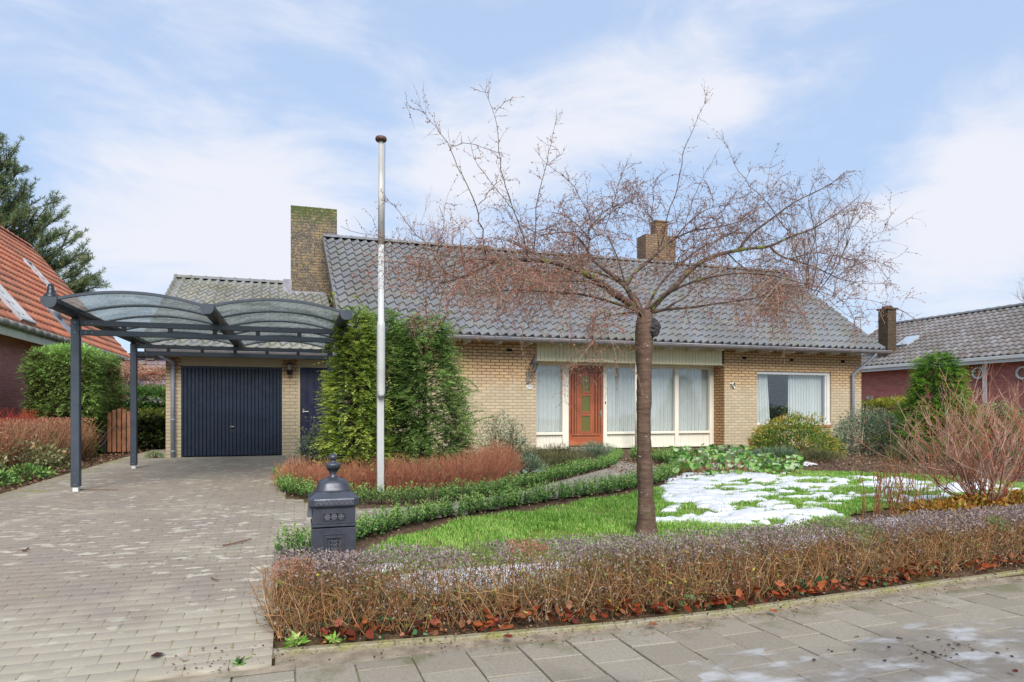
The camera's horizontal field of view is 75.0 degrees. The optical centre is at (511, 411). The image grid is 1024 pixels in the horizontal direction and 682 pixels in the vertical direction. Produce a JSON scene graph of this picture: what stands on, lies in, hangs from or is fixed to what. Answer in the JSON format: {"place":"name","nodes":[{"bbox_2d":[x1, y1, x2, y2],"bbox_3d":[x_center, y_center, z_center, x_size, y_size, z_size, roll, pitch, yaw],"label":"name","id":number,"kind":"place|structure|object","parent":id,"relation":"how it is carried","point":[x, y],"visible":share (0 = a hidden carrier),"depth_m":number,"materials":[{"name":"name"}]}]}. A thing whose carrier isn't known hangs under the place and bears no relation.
{"place":"outdoors","nodes":[
{"label":"outdoors","id":0,"kind":"place"},
{"bbox_2d":[142,451,165,457],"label":"weed clump","id":1,"kind":"object","parent":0,"point":[155,454],"visible":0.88,"depth_m":14.23,"materials":[{"name":"green plant"}]},
{"bbox_2d":[0,450,631,681],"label":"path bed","id":2,"kind":"object","parent":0,"point":[183,554],"visible":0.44,"depth_m":5.70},
{"bbox_2d":[0,447,661,681],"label":"driveway","id":3,"kind":"structure","parent":0,"point":[63,515],"depth_m":5.01,"materials":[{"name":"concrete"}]},
{"bbox_2d":[80,489,118,489],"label":"twig","id":4,"kind":"object","parent":3,"relation":"on","point":[99,489],"visible":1,"depth_m":8.72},
{"bbox_2d":[151,652,162,655],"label":"dead leaf","id":5,"kind":"object","parent":3,"relation":"on","point":[156,653],"visible":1,"depth_m":3.49,"materials":[{"name":"brown plant"}]},
{"bbox_2d":[13,479,367,679],"bbox_3d":[-3.484,1.158,6.587,4.489,0.285,7.144,0,0,-18],"label":"joint moss","id":6,"kind":"object","parent":3,"relation":"on","point":[209,557],"visible":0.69,"depth_m":5.78,"materials":[{"name":"green plant"}]},
{"bbox_2d":[40,284,352,491],"bbox_3d":[-4.571,-0.207,10.715,3.504,2.546,5.292,0,0,-18],"label":"carport","id":7,"kind":"object","parent":3,"relation":"on","point":[52,300],"visible":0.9,"depth_m":9.19,"materials":[{"name":"grey paint"}]},
{"bbox_2d":[223,538,251,545],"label":"twig","id":8,"kind":"object","parent":3,"relation":"on","point":[237,542],"visible":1,"depth_m":5.71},
{"bbox_2d":[232,655,251,665],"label":"weed","id":9,"kind":"object","parent":3,"relation":"on","point":[240,662],"visible":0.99,"depth_m":3.43,"materials":[{"name":"green plant"}]},
{"bbox_2d":[231,641,606,681],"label":"pavement bed","id":10,"kind":"object","parent":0,"point":[418,671],"depth_m":3.46,"materials":[{"name":"grey concrete"}]},
{"bbox_2d":[0,442,1023,665],"bbox_3d":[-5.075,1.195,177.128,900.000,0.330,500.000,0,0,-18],"label":"ground","id":11,"kind":"structure","parent":0,"point":[403,528],"depth_m":5.83,"materials":[{"name":"soil"}]},
{"bbox_2d":[0,449,17,470],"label":"rose bush","id":12,"kind":"object","parent":11,"relation":"on","point":[3,462],"visible":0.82,"depth_m":9.46,"materials":[{"name":"green plant"}]},
{"bbox_2d":[0,468,24,486],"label":"shrub","id":13,"kind":"object","parent":11,"relation":"on","point":[8,478],"visible":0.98,"depth_m":9.31,"materials":[{"name":"green plant"}]},
{"bbox_2d":[4,462,56,480],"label":"shrub","id":14,"kind":"object","parent":11,"relation":"on","point":[23,474],"visible":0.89,"depth_m":10.08,"materials":[{"name":"green plant"}]},
{"bbox_2d":[8,431,59,477],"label":"rose bush","id":15,"kind":"object","parent":11,"relation":"on","point":[33,459],"visible":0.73,"depth_m":10.54,"materials":[{"name":"green plant"}]},
{"bbox_2d":[29,441,69,471],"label":"rose bush","id":16,"kind":"object","parent":11,"relation":"on","point":[58,465],"visible":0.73,"depth_m":11.40,"materials":[{"name":"green plant"}]},
{"bbox_2d":[0,407,108,473],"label":"beech hedge","id":17,"kind":"object","parent":11,"relation":"on","point":[18,428],"visible":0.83,"depth_m":11.65,"materials":[{"name":"red plant"}]},
{"bbox_2d":[0,131,112,293],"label":"pine tree","id":18,"kind":"object","parent":11,"relation":"on","point":[14,214],"visible":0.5,"depth_m":28.09,"materials":[{"name":"green plant"}]},
{"bbox_2d":[0,226,129,422],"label":"neighbour house","id":19,"kind":"structure","parent":11,"relation":"on","point":[28,275],"depth_m":17.77,"materials":[{"name":"orange tile"}]},
{"bbox_2d":[13,341,126,457],"bbox_3d":[-10.395,-0.190,15.890,1.811,2.838,3.327,0,0,-18],"label":"cypress hedge","id":20,"kind":"object","parent":11,"relation":"on","point":[98,402],"visible":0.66,"depth_m":14.87,"materials":[{"name":"green plant"}]},
{"bbox_2d":[0,447,157,492],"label":"soil litter","id":21,"kind":"object","parent":11,"relation":"on","point":[64,470],"visible":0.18,"depth_m":12.70,"materials":[{"name":"brown soil"}]},
{"bbox_2d":[88,409,129,455],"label":"garden gate","id":22,"kind":"structure","parent":11,"relation":"on","point":[109,444],"depth_m":15.57,"materials":[{"name":"brown wood"}]},
{"bbox_2d":[105,383,165,439],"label":"cypress hedge","id":23,"kind":"object","parent":11,"relation":"on","point":[145,392],"visible":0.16,"depth_m":20.96,"materials":[{"name":"green plant"}]},
{"bbox_2d":[116,407,165,450],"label":"evergreen hedge","id":24,"kind":"object","parent":11,"relation":"on","point":[153,435],"visible":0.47,"depth_m":17.34,"materials":[{"name":"green plant"}]},
{"bbox_2d":[120,353,165,403],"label":"outbuilding","id":25,"kind":"structure","parent":11,"relation":"on","point":[158,360],"depth_m":26.79,"materials":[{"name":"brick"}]},
{"bbox_2d":[273,521,310,555],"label":"box plant","id":26,"kind":"object","parent":11,"relation":"on","point":[302,539],"visible":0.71,"depth_m":5.42,"materials":[{"name":"green plant"}]},
{"bbox_2d":[281,631,311,648],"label":"leafy plant","id":27,"kind":"object","parent":11,"relation":"on","point":[295,639],"visible":1,"depth_m":3.69,"materials":[{"name":"green plant"}]},
{"bbox_2d":[269,451,327,487],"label":"red twig shrub","id":28,"kind":"object","parent":11,"relation":"on","point":[297,468],"visible":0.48,"depth_m":9.19,"materials":[{"name":"brown plant"}]},
{"bbox_2d":[286,416,334,471],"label":"variegated shrub","id":29,"kind":"object","parent":11,"relation":"on","point":[310,452],"visible":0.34,"depth_m":10.96,"materials":[{"name":"green plant"}]},
{"bbox_2d":[307,452,358,590],"bbox_3d":[-1.282,0.768,4.766,0.349,0.951,0.345,0,0,-18],"label":"mailbox","id":30,"kind":"object","parent":11,"relation":"on","point":[333,499],"visible":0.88,"depth_m":4.64,"materials":[{"name":"metal"}]},
{"bbox_2d":[299,456,367,488],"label":"red twig shrub","id":31,"kind":"object","parent":11,"relation":"on","point":[322,472],"visible":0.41,"depth_m":9.11,"materials":[{"name":"brown plant"}]},
{"bbox_2d":[324,631,346,643],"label":"weed","id":32,"kind":"object","parent":11,"relation":"on","point":[333,639],"visible":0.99,"depth_m":3.73,"materials":[{"name":"green plant"}]},
{"bbox_2d":[310,292,401,484],"bbox_3d":[-2.269,-0.237,9.675,1.466,3.072,1.461,0,0,-18],"label":"yew tree","id":33,"kind":"object","parent":11,"relation":"on","point":[368,365],"visible":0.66,"depth_m":9.49,"materials":[{"name":"green plant"}]},
{"bbox_2d":[337,453,400,489],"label":"red twig shrub","id":34,"kind":"object","parent":11,"relation":"on","point":[361,479],"visible":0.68,"depth_m":9.20,"materials":[{"name":"brown plant"}]},
{"bbox_2d":[322,299,438,477],"bbox_3d":[-2.131,-0.274,10.861,1.777,3.078,2.093,0,0,39],"label":"yew tree","id":35,"kind":"object","parent":11,"relation":"on","point":[392,319],"visible":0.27,"depth_m":10.59,"materials":[{"name":"green plant"}]},
{"bbox_2d":[375,135,386,491],"bbox_3d":[-1.780,-1.284,9.054,0.160,4.885,0.199,0,0,-18],"label":"flagpole","id":36,"kind":"object","parent":11,"relation":"on","point":[381,140],"visible":0.95,"depth_m":9.00,"materials":[{"name":"white metal"}]},
{"bbox_2d":[367,452,433,488],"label":"red twig shrub","id":37,"kind":"object","parent":11,"relation":"on","point":[403,480],"visible":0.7,"depth_m":9.31,"materials":[{"name":"brown plant"}]},
{"bbox_2d":[360,308,493,482],"bbox_3d":[-1.394,-0.178,10.824,2.287,2.947,2.459,0,0,-42],"label":"yew tree","id":38,"kind":"object","parent":11,"relation":"on","point":[445,385],"visible":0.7,"depth_m":10.44,"materials":[{"name":"green plant"}]},
{"bbox_2d":[401,448,459,487],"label":"red twig shrub","id":39,"kind":"object","parent":11,"relation":"on","point":[429,479],"visible":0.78,"depth_m":9.51,"materials":[{"name":"brown plant"}]},
{"bbox_2d":[405,189,471,243],"bbox_3d":[-3.756,-5.188,34.596,3.744,12.577,2.703,0,0,-18],"label":"bare tree","id":40,"kind":"object","parent":11,"relation":"on","point":[434,230],"visible":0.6,"depth_m":34.52,"materials":[{"name":"brown plant"}]},
{"bbox_2d":[271,447,623,504],"bbox_3d":[0.266,0.920,11.198,8.441,0.372,3.534,0,0,-40],"label":"box hedge","id":41,"kind":"object","parent":11,"relation":"on","point":[609,459],"visible":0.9,"depth_m":8.60,"materials":[{"name":"green plant"}]},
{"bbox_2d":[425,449,489,485],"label":"red twig shrub","id":42,"kind":"object","parent":11,"relation":"on","point":[458,465],"visible":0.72,"depth_m":9.75,"materials":[{"name":"brown plant"}]},
{"bbox_2d":[276,458,668,561],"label":"leaf mulch","id":43,"kind":"object","parent":11,"relation":"on","point":[477,485],"visible":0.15,"depth_m":8.50,"materials":[{"name":"brown plant"}]},
{"bbox_2d":[455,441,515,482],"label":"red twig shrub","id":44,"kind":"object","parent":11,"relation":"on","point":[494,475],"visible":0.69,"depth_m":10.12,"materials":[{"name":"brown plant"}]},
{"bbox_2d":[303,449,689,549],"bbox_3d":[1.191,0.962,9.390,1.430,0.450,9.699,0,0,30],"label":"box hedge","id":45,"kind":"object","parent":11,"relation":"on","point":[623,482],"visible":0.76,"depth_m":7.61,"materials":[{"name":"green plant"}]},
{"bbox_2d":[472,433,525,478],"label":"red twig shrub","id":46,"kind":"object","parent":11,"relation":"on","point":[513,461],"visible":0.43,"depth_m":10.58,"materials":[{"name":"brown plant"}]},
{"bbox_2d":[473,410,537,461],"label":"variegated shrub","id":47,"kind":"object","parent":11,"relation":"on","point":[513,440],"visible":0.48,"depth_m":12.51,"materials":[{"name":"green plant"}]},
{"bbox_2d":[142,205,891,457],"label":"brick house","id":48,"kind":"structure","parent":11,"relation":"on","point":[219,406],"depth_m":17.81,"materials":[{"name":"brick"}]},
{"bbox_2d":[181,365,281,456],"bbox_3d":[-6.221,0.000,14.870,2.074,2.000,0.110,0,0,-18],"label":"garage door","id":49,"kind":"structure","parent":48,"relation":"in","point":[226,410],"depth_m":14.85,"materials":[{"name":"blue paint"}]},
{"bbox_2d":[286,362,292,374],"bbox_3d":[-5.033,-0.967,15.097,0.150,0.280,0.173,0,0,-18],"label":"wall lamp","id":50,"kind":"object","parent":48,"relation":"attached to","point":[289,370],"visible":1,"depth_m":15.04,"materials":[{"name":"black metal"}]},
{"bbox_2d":[300,367,336,453],"bbox_3d":[-4.421,-0.015,15.424,0.900,1.990,0.109,0,0,-18],"label":"side door","id":51,"kind":"structure","parent":48,"relation":"in","point":[309,384],"depth_m":15.37,"materials":[{"name":"blue paint"}]},
{"bbox_2d":[526,357,538,383],"bbox_3d":[0.503,-1.053,16.794,0.234,0.707,0.394,0,0,-48],"label":"wall lantern","id":52,"kind":"object","parent":48,"relation":"attached to","point":[533,361],"depth_m":16.77,"materials":[{"name":"black metal"}]},
{"bbox_2d":[536,366,560,431],"bbox_3d":[0.875,-0.295,17.826,0.950,1.920,0.069,0,0,-18],"label":"curtain","id":53,"kind":"object","parent":48,"relation":"hanging from","point":[548,409],"visible":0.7,"depth_m":17.86,"materials":[{"name":"fabric"}]},
{"bbox_2d":[569,365,602,445],"bbox_3d":[1.998,-0.152,18.036,1.005,2.165,0.106,0,0,-18],"label":"door","id":54,"kind":"structure","parent":48,"relation":"in","point":[588,425],"depth_m":18.04,"materials":[{"name":"brown wood"}]},
{"bbox_2d":[607,367,634,431],"bbox_3d":[2.990,-0.295,18.515,1.095,1.920,0.071,0,0,-18],"label":"curtain","id":55,"kind":"object","parent":48,"relation":"hanging from","point":[621,404],"visible":0.75,"depth_m":18.53,"materials":[{"name":"fabric"}]},
{"bbox_2d":[536,362,713,448],"bbox_3d":[3.130,-0.150,18.426,5.640,2.300,0.135,0,0,-18],"label":"window frame","id":56,"kind":"structure","parent":48,"relation":"in","point":[564,432],"depth_m":18.65,"materials":[{"name":"beige paint"}]},
{"bbox_2d":[651,368,672,430],"bbox_3d":[4.062,-0.295,18.864,1.130,1.920,0.064,0,0,-18],"label":"curtain","id":57,"kind":"object","parent":48,"relation":"hanging from","point":[662,402],"visible":0.57,"depth_m":18.92,"materials":[{"name":"fabric"}]},
{"bbox_2d":[679,369,706,430],"bbox_3d":[5.155,-0.295,19.220,1.130,1.920,0.067,0,0,-18],"label":"curtain","id":58,"kind":"object","parent":48,"relation":"hanging from","point":[692,399],"visible":0.86,"depth_m":19.24,"materials":[{"name":"fabric"}]},
{"bbox_2d":[757,374,769,422],"bbox_3d":[7.261,-0.372,19.443,0.602,1.465,0.066,0,0,-18],"label":"curtain","id":59,"kind":"object","parent":48,"relation":"hanging from","point":[762,401],"visible":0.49,"depth_m":19.46,"materials":[{"name":"fabric"}]},
{"bbox_2d":[779,401,791,421],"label":"potted plant","id":60,"kind":"object","parent":48,"relation":"on","point":[786,409],"visible":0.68,"depth_m":19.87,"materials":[{"name":"green plant"}]},
{"bbox_2d":[757,371,830,424],"bbox_3d":[8.261,-0.383,19.594,2.640,1.565,0.110,0,0,-18],"label":"window frame","id":61,"kind":"structure","parent":48,"relation":"in","point":[826,375],"depth_m":19.95,"materials":[{"name":"white paint"}]},
{"bbox_2d":[788,375,822,422],"bbox_3d":[8.801,-0.372,19.943,1.315,1.465,0.064,0,0,-18],"label":"curtain","id":62,"kind":"object","parent":48,"relation":"hanging from","point":[805,394],"visible":0.73,"depth_m":19.93,"materials":[{"name":"fabric"}]},
{"bbox_2d":[510,453,548,473],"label":"heath plant","id":63,"kind":"object","parent":11,"relation":"on","point":[530,465],"visible":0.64,"depth_m":11.37,"materials":[{"name":"green plant"}]},
{"bbox_2d":[509,445,561,466],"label":"heath plant","id":64,"kind":"object","parent":11,"relation":"on","point":[538,452],"visible":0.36,"depth_m":12.56,"materials":[{"name":"green plant"}]},
{"bbox_2d":[529,441,590,459],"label":"heath plant","id":65,"kind":"object","parent":11,"relation":"on","point":[558,450],"visible":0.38,"depth_m":13.52,"materials":[{"name":"green plant"}]},
{"bbox_2d":[537,449,597,469],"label":"heath plant","id":66,"kind":"object","parent":11,"relation":"on","point":[558,459],"visible":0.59,"depth_m":11.82,"materials":[{"name":"green plant"}]},
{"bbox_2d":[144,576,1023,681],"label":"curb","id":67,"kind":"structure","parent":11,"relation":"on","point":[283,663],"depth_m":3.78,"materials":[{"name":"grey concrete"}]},
{"bbox_2d":[574,439,618,460],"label":"heath plant","id":68,"kind":"object","parent":11,"relation":"on","point":[596,452],"visible":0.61,"depth_m":14.06,"materials":[{"name":"green plant"}]},
{"bbox_2d":[317,565,910,639],"bbox_3d":[2.390,1.247,4.957,7.368,0.195,0.449,0,0,-19],"label":"ivy","id":69,"kind":"object","parent":11,"relation":"on","point":[818,578],"visible":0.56,"depth_m":4.43,"materials":[{"name":"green plant"}]},
{"bbox_2d":[628,445,636,457],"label":"box plant","id":70,"kind":"object","parent":11,"relation":"on","point":[634,448],"visible":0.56,"depth_m":14.35,"materials":[{"name":"green plant"}]},
{"bbox_2d":[247,502,1023,642],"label":"privet hedge","id":71,"kind":"object","parent":11,"relation":"on","point":[977,536],"visible":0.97,"depth_m":4.34,"materials":[{"name":"brown plant"}]},
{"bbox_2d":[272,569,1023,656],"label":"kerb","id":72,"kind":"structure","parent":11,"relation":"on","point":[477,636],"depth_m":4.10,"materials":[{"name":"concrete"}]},
{"bbox_2d":[282,546,1023,644],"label":"fallen leaves","id":73,"kind":"object","parent":11,"relation":"on","point":[719,600],"visible":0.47,"depth_m":4.27,"materials":[{"name":"brown plant"}]},
{"bbox_2d":[634,444,705,459],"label":"box plant","id":74,"kind":"object","parent":11,"relation":"on","point":[663,447],"visible":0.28,"depth_m":13.97,"materials":[{"name":"green plant"}]},
{"bbox_2d":[318,469,1023,613],"bbox_3d":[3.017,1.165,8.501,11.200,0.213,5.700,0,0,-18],"label":"lawn","id":75,"kind":"structure","parent":11,"relation":"on","point":[539,533],"depth_m":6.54,"materials":[{"name":"green plant"}]},
{"bbox_2d":[341,77,932,537],"bbox_3d":[1.584,-1.131,6.574,6.434,4.699,3.213,0,0,-18],"label":"cherry tree","id":76,"kind":"object","parent":75,"relation":"on","point":[647,325],"visible":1,"depth_m":6.32,"materials":[{"name":"brown plant"}]},
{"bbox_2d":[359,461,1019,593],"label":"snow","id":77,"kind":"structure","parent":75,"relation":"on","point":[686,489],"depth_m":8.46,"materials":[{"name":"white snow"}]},
{"bbox_2d":[668,443,804,475],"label":"bergenia clump","id":78,"kind":"object","parent":75,"relation":"on","point":[754,463],"visible":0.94,"depth_m":11.70,"materials":[{"name":"green plant"}]},
{"bbox_2d":[704,443,750,455],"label":"heath plant","id":79,"kind":"object","parent":11,"relation":"on","point":[727,448],"visible":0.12,"depth_m":14.76,"materials":[{"name":"green plant"}]},
{"bbox_2d":[744,425,780,449],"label":"brown twig shrub","id":80,"kind":"object","parent":11,"relation":"on","point":[758,437],"visible":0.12,"depth_m":17.28,"materials":[{"name":"brown plant"}]},
{"bbox_2d":[750,444,798,458],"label":"heath plant","id":81,"kind":"object","parent":11,"relation":"on","point":[779,451],"visible":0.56,"depth_m":14.39,"materials":[{"name":"green plant"}]},
{"bbox_2d":[747,411,847,456],"bbox_3d":[6.492,0.520,15.366,2.619,1.132,1.765,0,0,-18],"label":"orange tipped shrub","id":82,"kind":"object","parent":11,"relation":"on","point":[816,437],"visible":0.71,"depth_m":15.08,"materials":[{"name":"yellow plant"}]},
{"bbox_2d":[584,451,1023,534],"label":"leaf mulch","id":83,"kind":"object","parent":11,"relation":"on","point":[872,460],"visible":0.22,"depth_m":12.57,"materials":[{"name":"brown plant"}]},
{"bbox_2d":[768,166,870,294],"bbox_3d":[13.803,-5.161,30.340,2.966,12.522,4.925,0,0,-18],"label":"corkscrew willow","id":84,"kind":"object","parent":11,"relation":"on","point":[805,251],"visible":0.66,"depth_m":30.36,"materials":[{"name":"brown plant"}]},
{"bbox_2d":[790,447,850,462],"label":"heath plant","id":85,"kind":"object","parent":11,"relation":"on","point":[821,455],"visible":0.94,"depth_m":13.70,"materials":[{"name":"green plant"}]},
{"bbox_2d":[855,314,863,327],"bbox_3d":[17.823,-2.040,34.196,0.604,6.080,0.100,0,0,-18],"label":"television aerial","id":86,"kind":"object","parent":11,"relation":"on","point":[860,316],"visible":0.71,"depth_m":34.19,"materials":[{"name":"metal"}]},
{"bbox_2d":[823,402,922,455],"bbox_3d":[8.864,0.395,16.606,3.037,1.364,2.183,0,0,-18],"label":"variegated shrub","id":87,"kind":"object","parent":11,"relation":"on","point":[877,423],"visible":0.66,"depth_m":16.35,"materials":[{"name":"green plant"}]},
{"bbox_2d":[854,454,903,519],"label":"cane clump","id":88,"kind":"object","parent":11,"relation":"on","point":[877,497],"visible":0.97,"depth_m":7.28,"materials":[{"name":"brown plant"}]},
{"bbox_2d":[881,444,937,515],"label":"cane clump","id":89,"kind":"object","parent":11,"relation":"on","point":[904,501],"visible":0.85,"depth_m":7.40,"materials":[{"name":"brown plant"}]},
{"bbox_2d":[876,456,950,508],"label":"cane clump","id":90,"kind":"object","parent":11,"relation":"on","point":[927,487],"visible":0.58,"depth_m":7.96,"materials":[{"name":"brown plant"}]},
{"bbox_2d":[877,438,950,462],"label":"heath plant","id":91,"kind":"object","parent":11,"relation":"on","point":[902,456],"visible":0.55,"depth_m":13.80,"materials":[{"name":"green plant"}]},
{"bbox_2d":[861,396,973,442],"bbox_3d":[13.562,0.325,22.814,5.895,1.773,1.247,0,0,-18],"label":"yellow hedge","id":92,"kind":"object","parent":11,"relation":"on","point":[883,403],"visible":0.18,"depth_m":22.27,"materials":[{"name":"green plant"}]},
{"bbox_2d":[844,354,1023,507],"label":"bare shrub","id":93,"kind":"object","parent":11,"relation":"on","point":[958,456],"visible":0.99,"depth_m":7.72,"materials":[{"name":"brown plant"}]},
{"bbox_2d":[909,441,964,460],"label":"heath plant","id":94,"kind":"object","parent":11,"relation":"on","point":[935,447],"visible":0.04,"depth_m":14.38,"materials":[{"name":"green plant"}]},
{"bbox_2d":[884,347,991,461],"bbox_3d":[9.617,-0.054,14.997,2.359,2.754,2.390,0,0,-18],"label":"conifer tree","id":95,"kind":"object","parent":11,"relation":"on","point":[927,368],"visible":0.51,"depth_m":14.79,"materials":[{"name":"green plant"}]},
{"bbox_2d":[893,497,985,522],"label":"variegated groundcover","id":96,"kind":"object","parent":11,"relation":"on","point":[943,504],"visible":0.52,"depth_m":7.23,"materials":[{"name":"yellow plant"}]},
{"bbox_2d":[861,303,1023,439],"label":"neighbour house","id":97,"kind":"structure","parent":11,"relation":"on","point":[976,338],"depth_m":26.76,"materials":[{"name":"red brick"}]},
{"bbox_2d":[971,366,981,379],"bbox_3d":[17.075,-1.407,24.436,0.090,0.478,0.478,0,0,-18],"label":"round window","id":98,"kind":"structure","parent":97,"relation":"in","point":[977,367],"depth_m":24.46,"materials":[{"name":"white paint"}]},
{"bbox_2d":[1015,366,1023,379],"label":"round window","id":99,"kind":"structure","parent":97,"relation":"in","point":[1017,370],"depth_m":23.04,"materials":[{"name":"white paint"}]},
{"bbox_2d":[936,397,1023,454],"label":"conifer shrub","id":100,"kind":"object","parent":11,"relation":"on","point":[1002,415],"visible":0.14,"depth_m":16.31,"materials":[{"name":"brown plant"}]},
{"bbox_2d":[939,492,1023,513],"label":"variegated groundcover","id":101,"kind":"object","parent":11,"relation":"on","point":[975,499],"visible":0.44,"depth_m":7.62,"materials":[{"name":"yellow plant"}]},
{"bbox_2d":[988,487,1023,505],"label":"variegated groundcover","id":102,"kind":"object","parent":11,"relation":"on","point":[1016,495],"visible":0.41,"depth_m":8.00,"materials":[{"name":"yellow plant"}]},
{"bbox_2d":[0,0,1023,352],"label":"sky","id":103,"kind":"structure","parent":0,"point":[184,135],"materials":[{"name":"blue"}]},
{"bbox_2d":[193,582,1023,681],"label":"pavement","id":104,"kind":"structure","parent":0,"point":[985,623],"depth_m":3.67,"materials":[{"name":"concrete"}]},
{"bbox_2d":[167,564,1023,672],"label":"leaf crumbs","id":105,"kind":"object","parent":104,"relation":"on","point":[627,620],"visible":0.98,"depth_m":4.00,"materials":[{"name":"brown plant"}]},
{"bbox_2d":[812,636,1013,663],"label":"dirt crumbs","id":106,"kind":"object","parent":104,"relation":"on","point":[925,652],"visible":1,"depth_m":3.65,"materials":[{"name":"brown soil"}]}
]}

